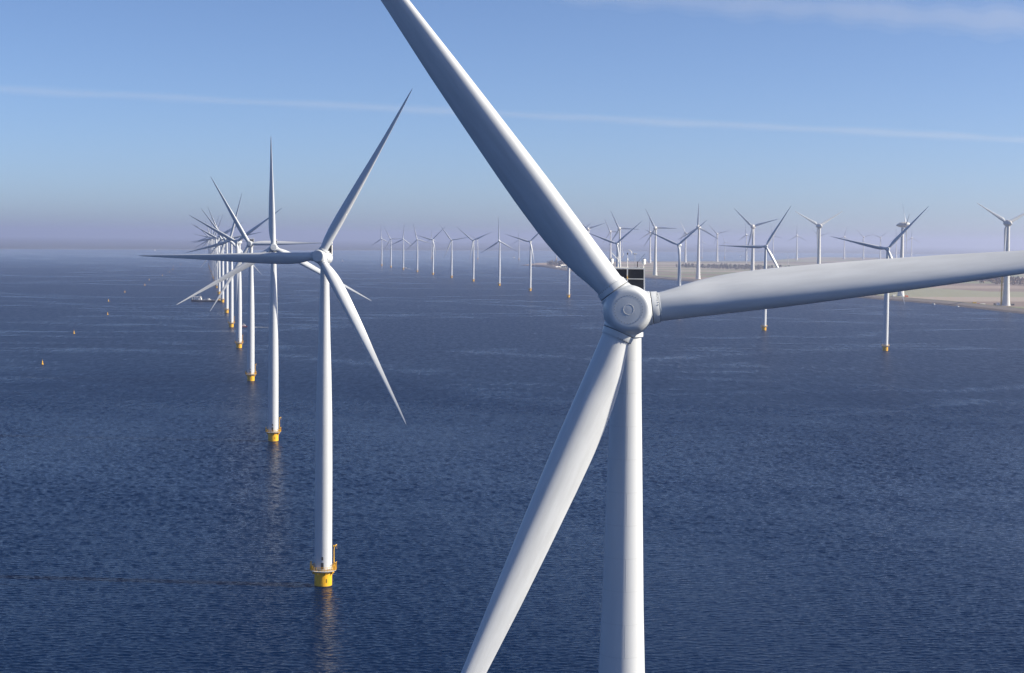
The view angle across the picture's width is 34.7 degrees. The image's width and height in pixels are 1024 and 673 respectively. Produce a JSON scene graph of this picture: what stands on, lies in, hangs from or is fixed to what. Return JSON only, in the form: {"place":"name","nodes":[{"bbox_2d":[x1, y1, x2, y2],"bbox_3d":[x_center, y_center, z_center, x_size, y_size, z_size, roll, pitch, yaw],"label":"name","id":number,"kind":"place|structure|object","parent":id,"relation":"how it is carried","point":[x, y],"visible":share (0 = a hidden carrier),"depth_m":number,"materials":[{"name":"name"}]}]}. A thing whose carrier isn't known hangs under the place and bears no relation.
{"place":"outdoors","nodes":[
{"label":"outdoors","id":0,"kind":"place"},
{"bbox_2d":[0,249,1023,672],"bbox_3d":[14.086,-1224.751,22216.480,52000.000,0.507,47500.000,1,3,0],"label":"water","id":1,"kind":"structure","parent":0,"point":[830,487],"depth_m":698.68,"materials":[{"name":"blue liquid"}]},
{"bbox_2d":[198,221,211,271],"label":"wind turbine","id":2,"kind":"object","parent":1,"relation":"in","point":[211,248],"visible":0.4,"depth_m":4447.16,"materials":[{"name":"white metal"}]},
{"bbox_2d":[195,225,214,265],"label":"wind turbine","id":3,"kind":"object","parent":1,"relation":"in","point":[208,245],"visible":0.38,"depth_m":5442.88,"materials":[{"name":"white metal"}]},
{"bbox_2d":[191,296,220,301],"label":"work barge","id":4,"kind":"object","parent":1,"relation":"on","point":[199,299],"visible":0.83,"depth_m":2479.90,"materials":[{"name":"white paint"}]},
{"bbox_2d":[194,217,218,278],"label":"wind turbine","id":5,"kind":"object","parent":1,"relation":"in","point":[213,248],"visible":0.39,"depth_m":3784.59,"materials":[{"name":"white metal"}]},
{"bbox_2d":[192,215,224,280],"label":"wind turbine","id":6,"kind":"object","parent":1,"relation":"in","point":[214,251],"visible":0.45,"depth_m":3452.54,"materials":[{"name":"white metal"}]},
{"bbox_2d":[195,217,225,274],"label":"wind turbine","id":7,"kind":"object","parent":1,"relation":"in","point":[212,249],"visible":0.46,"depth_m":4115.85,"materials":[{"name":"white metal"}]},
{"bbox_2d":[197,226,223,266],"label":"wind turbine","id":8,"kind":"object","parent":1,"relation":"in","point":[209,244],"visible":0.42,"depth_m":5110.48,"materials":[{"name":"white metal"}]},
{"bbox_2d":[193,224,235,287],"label":"wind turbine","id":9,"kind":"object","parent":1,"relation":"in","point":[216,272],"visible":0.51,"depth_m":3122.30,"materials":[{"name":"white metal"}]},
{"bbox_2d":[195,222,242,293],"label":"wind turbine","id":10,"kind":"object","parent":1,"relation":"in","point":[218,291],"visible":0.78,"depth_m":2787.20,"materials":[{"name":"white metal"}]},
{"bbox_2d":[201,208,245,301],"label":"wind turbine","id":11,"kind":"object","parent":1,"relation":"in","point":[222,274],"visible":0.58,"depth_m":2458.42,"materials":[{"name":"white metal"}]},
{"bbox_2d":[186,194,261,326],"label":"wind turbine","id":12,"kind":"object","parent":1,"relation":"in","point":[231,322],"visible":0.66,"depth_m":1795.17,"materials":[{"name":"metal"}]},
{"bbox_2d":[202,210,259,312],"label":"wind turbine","id":13,"kind":"object","parent":1,"relation":"in","point":[226,309],"visible":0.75,"depth_m":2126.64,"materials":[{"name":"white metal"}]},
{"bbox_2d":[189,208,281,347],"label":"wind turbine","id":14,"kind":"object","parent":1,"relation":"in","point":[239,335],"visible":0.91,"depth_m":1463.94,"materials":[{"name":"metal"}]},
{"bbox_2d":[210,178,318,380],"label":"wind turbine","id":15,"kind":"object","parent":1,"relation":"in","point":[250,374],"visible":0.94,"depth_m":1131.32,"materials":[{"name":"metal"}]},
{"bbox_2d":[178,142,370,441],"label":"wind turbine","id":16,"kind":"object","parent":1,"relation":"in","point":[273,431],"visible":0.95,"depth_m":799.78,"materials":[{"name":"metal"}]},
{"bbox_2d":[138,88,412,587],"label":"wind turbine","id":17,"kind":"object","parent":1,"relation":"in","point":[323,570],"visible":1,"depth_m":468.01,"materials":[{"name":"metal"}]},
{"bbox_2d":[371,235,390,265],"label":"wind turbine","id":18,"kind":"object","parent":1,"relation":"in","point":[381,239],"visible":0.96,"depth_m":5790.83,"materials":[{"name":"white metal"}]},
{"bbox_2d":[384,227,398,266],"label":"wind turbine","id":19,"kind":"object","parent":1,"relation":"in","point":[390,249],"visible":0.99,"depth_m":5463.77,"materials":[{"name":"white metal"}]},
{"bbox_2d":[392,230,415,269],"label":"wind turbine","id":20,"kind":"object","parent":1,"relation":"in","point":[403,250],"visible":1,"depth_m":5134.81,"materials":[{"name":"white metal"}]},
{"bbox_2d":[410,224,431,271],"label":"wind turbine","id":21,"kind":"object","parent":1,"relation":"in","point":[417,249],"visible":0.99,"depth_m":4806.11,"materials":[{"name":"white metal"}]},
{"bbox_2d":[417,228,443,274],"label":"wind turbine","id":22,"kind":"object","parent":1,"relation":"in","point":[433,250],"visible":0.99,"depth_m":4479.41,"materials":[{"name":"white metal"}]},
{"bbox_2d":[423,232,437,257],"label":"wind turbine","id":23,"kind":"object","parent":1,"relation":"in","point":[431,244],"visible":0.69,"depth_m":7986.25,"materials":[{"name":"white metal"}]},
{"bbox_2d":[440,225,467,277],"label":"wind turbine","id":24,"kind":"object","parent":1,"relation":"in","point":[451,240],"visible":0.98,"depth_m":4150.21,"materials":[{"name":"white metal"}]},
{"bbox_2d":[457,227,490,280],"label":"wind turbine","id":25,"kind":"object","parent":1,"relation":"in","point":[472,246],"visible":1,"depth_m":3822.74,"materials":[{"name":"white metal"}]},
{"bbox_2d":[481,218,518,285],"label":"wind turbine","id":26,"kind":"object","parent":1,"relation":"in","point":[499,266],"visible":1,"depth_m":3495.05,"materials":[{"name":"white metal"}]},
{"bbox_2d":[506,233,537,290],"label":"wind turbine","id":27,"kind":"object","parent":1,"relation":"in","point":[530,265],"visible":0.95,"depth_m":3167.18,"materials":[{"name":"white metal"}]},
{"bbox_2d":[566,223,590,296],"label":"wind turbine","id":28,"kind":"object","parent":1,"relation":"in","point":[568,294],"visible":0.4,"depth_m":2840.89,"materials":[{"name":"white metal"}]},
{"bbox_2d":[589,220,642,267],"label":"wind turbine","id":29,"kind":"object","parent":1,"relation":"in","point":[617,247],"visible":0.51,"depth_m":2505.38,"materials":[{"name":"white metal"}]},
{"bbox_2d":[648,220,706,286],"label":"wind turbine","id":30,"kind":"object","parent":1,"relation":"in","point":[679,245],"visible":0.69,"depth_m":2177.57,"materials":[{"name":"white metal"}]},
{"bbox_2d":[381,0,1023,672],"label":"wind turbine","id":31,"kind":"object","parent":1,"relation":"in","point":[609,386],"visible":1,"depth_m":131.25,"materials":[{"name":"metal"}]},
{"bbox_2d":[718,206,790,330],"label":"wind turbine","id":32,"kind":"object","parent":1,"relation":"in","point":[764,311],"visible":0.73,"depth_m":1852.27,"materials":[{"name":"white metal"}]},
{"bbox_2d":[831,206,928,350],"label":"wind turbine","id":33,"kind":"object","parent":1,"relation":"in","point":[885,345],"visible":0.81,"depth_m":1527.48,"materials":[{"name":"white metal"}]},
{"bbox_2d":[0,236,1023,253],"bbox_3d":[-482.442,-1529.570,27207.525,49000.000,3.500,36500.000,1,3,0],"label":"coast","id":34,"kind":"structure","parent":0,"point":[12,242],"depth_m":19724.96},
{"bbox_2d":[0,0,1023,247],"label":"sky","id":35,"kind":"structure","parent":0,"point":[118,118],"materials":[{"name":"blue"}]},
{"bbox_2d":[523,265,1023,313],"bbox_3d":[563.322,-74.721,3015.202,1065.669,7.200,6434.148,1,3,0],"label":"dike","id":36,"kind":"structure","parent":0,"point":[972,305],"depth_m":2764.39,"materials":[{"name":"stone"}]},
{"bbox_2d":[526,257,1023,307],"bbox_3d":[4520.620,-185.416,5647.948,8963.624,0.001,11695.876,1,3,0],"label":"fields","id":37,"kind":"structure","parent":0,"point":[987,292],"depth_m":4458.10,"materials":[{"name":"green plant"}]},
{"bbox_2d":[547,260,566,265],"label":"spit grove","id":38,"kind":"object","parent":37,"relation":"on","point":[560,262],"visible":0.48,"depth_m":5916.22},
{"bbox_2d":[582,223,603,232],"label":"land turbine","id":39,"kind":"object","parent":37,"relation":"on","point":[588,229],"visible":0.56,"depth_m":5448.41,"materials":[{"name":"white metal"}]},
{"bbox_2d":[602,221,623,258],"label":"land turbine","id":40,"kind":"object","parent":37,"relation":"on","point":[610,231],"visible":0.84,"depth_m":6984.38,"materials":[{"name":"white metal"}]},
{"bbox_2d":[608,212,638,266],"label":"land turbine","id":41,"kind":"object","parent":37,"relation":"on","point":[619,229],"visible":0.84,"depth_m":5048.08,"materials":[{"name":"white metal"}]},
{"bbox_2d":[639,218,653,262],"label":"land turbine","id":42,"kind":"object","parent":37,"relation":"on","point":[649,261],"visible":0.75,"depth_m":7203.60,"materials":[{"name":"white metal"}]},
{"bbox_2d":[644,210,676,274],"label":"land turbine","id":43,"kind":"object","parent":37,"relation":"on","point":[655,228],"visible":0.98,"depth_m":4650.32,"materials":[{"name":"white metal"}]},
{"bbox_2d":[679,223,686,261],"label":"land turbine","id":44,"kind":"object","parent":37,"relation":"on","point":[685,233],"visible":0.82,"depth_m":7486.05,"materials":[{"name":"white metal"}]},
{"bbox_2d":[679,204,717,278],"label":"land turbine","id":45,"kind":"object","parent":37,"relation":"on","point":[698,262],"visible":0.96,"depth_m":4251.02,"materials":[{"name":"white metal"}]},
{"bbox_2d":[709,225,726,261],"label":"land turbine","id":46,"kind":"object","parent":37,"relation":"on","point":[717,245],"visible":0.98,"depth_m":7944.27,"materials":[{"name":"white metal"}]},
{"bbox_2d":[676,263,789,269],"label":"field wood","id":47,"kind":"object","parent":37,"relation":"on","point":[723,266],"visible":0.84,"depth_m":5872.94,"materials":[{"name":"plant"}]},
{"bbox_2d":[738,225,754,259],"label":"land turbine","id":48,"kind":"object","parent":37,"relation":"on","point":[746,235],"visible":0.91,"depth_m":8681.52,"materials":[{"name":"white metal"}]},
{"bbox_2d":[735,209,776,270],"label":"land turbine","id":49,"kind":"object","parent":37,"relation":"on","point":[753,227],"visible":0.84,"depth_m":3860.09,"materials":[{"name":"white metal"}]},
{"bbox_2d":[771,228,779,255],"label":"land turbine","id":50,"kind":"object","parent":37,"relation":"on","point":[773,244],"visible":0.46,"depth_m":9681.86,"materials":[{"name":"white metal"}]},
{"bbox_2d":[788,231,805,259],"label":"land turbine","id":51,"kind":"object","parent":37,"relation":"on","point":[797,245],"visible":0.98,"depth_m":8983.46,"materials":[{"name":"white metal"}]},
{"bbox_2d":[795,211,842,263],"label":"land turbine","id":52,"kind":"object","parent":37,"relation":"on","point":[818,226],"visible":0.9,"depth_m":3472.47,"materials":[{"name":"white metal"}]},
{"bbox_2d":[834,228,851,258],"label":"land turbine","id":53,"kind":"object","parent":37,"relation":"on","point":[844,245],"visible":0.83,"depth_m":9780.55,"materials":[{"name":"white metal"}]},
{"bbox_2d":[861,234,873,258],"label":"land turbine","id":54,"kind":"object","parent":37,"relation":"on","point":[863,246],"visible":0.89,"depth_m":9979.95,"materials":[{"name":"white metal"}]},
{"bbox_2d":[875,233,885,258],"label":"land turbine","id":55,"kind":"object","parent":37,"relation":"on","point":[880,245],"visible":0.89,"depth_m":10181.04,"materials":[{"name":"white metal"}]},
{"bbox_2d":[888,233,900,257],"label":"land turbine","id":56,"kind":"object","parent":37,"relation":"on","point":[896,247],"visible":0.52,"depth_m":10380.57,"materials":[{"name":"white metal"}]},
{"bbox_2d":[896,203,909,295],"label":"land turbine","id":57,"kind":"object","parent":37,"relation":"on","point":[905,224],"visible":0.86,"depth_m":3067.35,"materials":[{"name":"white metal"}]},
{"bbox_2d":[908,232,916,256],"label":"land turbine","id":58,"kind":"object","parent":37,"relation":"on","point":[911,238],"visible":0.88,"depth_m":10478.74,"materials":[{"name":"white metal"}]},
{"bbox_2d":[977,203,1023,305],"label":"land turbine","id":59,"kind":"object","parent":37,"relation":"on","point":[1007,224],"visible":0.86,"depth_m":2660.21,"materials":[{"name":"white painted steel"},{"name":"fiberglass"}]},
{"bbox_2d":[979,278,1023,284],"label":"russet wood","id":60,"kind":"object","parent":37,"relation":"on","point":[1014,281],"visible":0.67,"depth_m":4061.48,"materials":[{"name":"plant"}]},
{"bbox_2d":[1000,277,1002,305],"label":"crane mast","id":61,"kind":"object","parent":37,"relation":"on","point":[1001,290],"visible":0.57,"depth_m":2665.80,"materials":[{"name":"metal"}]},
{"bbox_2d":[983,276,1023,280],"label":"russet hedge","id":62,"kind":"object","parent":37,"relation":"on","point":[1013,277],"visible":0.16,"depth_m":4380.35,"materials":[{"name":"plant"}]}
]}

